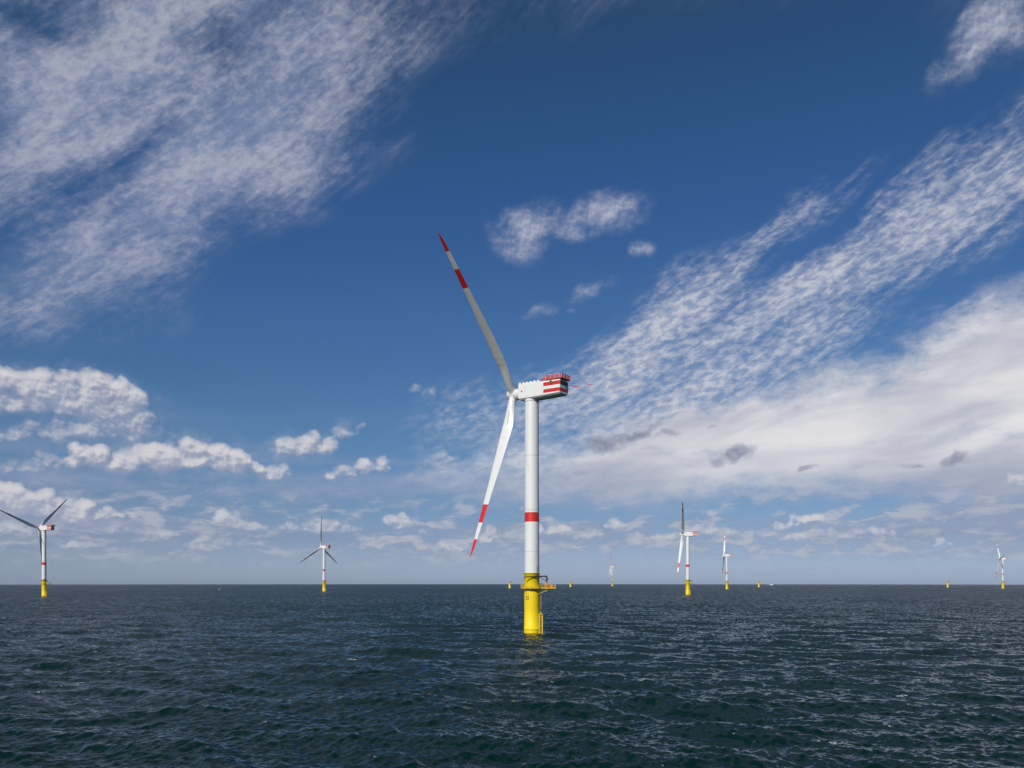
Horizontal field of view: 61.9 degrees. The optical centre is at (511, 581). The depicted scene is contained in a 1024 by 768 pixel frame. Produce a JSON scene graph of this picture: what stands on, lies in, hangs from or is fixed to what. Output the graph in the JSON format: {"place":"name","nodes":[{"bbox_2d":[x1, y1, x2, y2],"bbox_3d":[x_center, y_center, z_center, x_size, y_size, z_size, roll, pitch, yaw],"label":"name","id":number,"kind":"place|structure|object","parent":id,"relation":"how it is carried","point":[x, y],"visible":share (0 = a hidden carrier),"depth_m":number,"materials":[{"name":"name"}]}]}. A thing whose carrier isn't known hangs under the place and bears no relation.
{"place":"outdoors","nodes":[
{"label":"outdoors","id":0,"kind":"place"},
{"bbox_2d":[0,0,1023,556],"bbox_3d":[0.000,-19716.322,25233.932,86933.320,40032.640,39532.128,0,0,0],"label":"cloud","id":1,"kind":"structure","parent":0,"point":[942,422],"depth_m":39553.41,"materials":[{"name":"white"}]},
{"bbox_2d":[0,584,1023,767],"bbox_3d":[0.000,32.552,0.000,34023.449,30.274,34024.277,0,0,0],"label":"sea","id":2,"kind":"structure","parent":0,"point":[475,676],"depth_m":170.77,"materials":[{"name":"liquid"}]},
{"bbox_2d":[0,499,66,596],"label":"wind turbine","id":3,"kind":"object","parent":2,"relation":"in","point":[42,540],"visible":0.98,"depth_m":1119.77,"materials":[{"name":"white paint"}]},
{"bbox_2d":[301,516,336,590],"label":"wind turbine","id":4,"kind":"object","parent":2,"relation":"in","point":[323,548],"visible":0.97,"depth_m":1731.66,"materials":[{"name":"white paint"}]},
{"bbox_2d":[438,233,591,633],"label":"wind turbine","id":5,"kind":"object","parent":2,"relation":"in","point":[531,394],"visible":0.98,"depth_m":314.98,"materials":[{"name":"white metal"}]},
{"bbox_2d":[609,560,614,585],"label":"wind turbine","id":6,"kind":"object","parent":2,"relation":"in","point":[612,567],"visible":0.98,"depth_m":3951.45,"materials":[{"name":"white paint"}]},
{"bbox_2d":[677,502,697,594],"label":"wind turbine","id":7,"kind":"object","parent":2,"relation":"in","point":[688,535],"visible":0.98,"depth_m":1263.39,"materials":[{"name":"white paint"}]},
{"bbox_2d":[721,536,731,588],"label":"wind turbine","id":8,"kind":"object","parent":2,"relation":"in","point":[727,555],"visible":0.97,"depth_m":2267.72,"materials":[{"name":"white paint"}]},
{"bbox_2d":[995,545,1007,587],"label":"wind turbine","id":9,"kind":"object","parent":2,"relation":"in","point":[1003,559],"visible":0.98,"depth_m":2592.91,"materials":[{"name":"white paint"}]},
{"bbox_2d":[0,0,1023,584],"label":"sky","id":10,"kind":"structure","parent":0,"point":[333,308],"materials":[{"name":"blue"}]}
]}

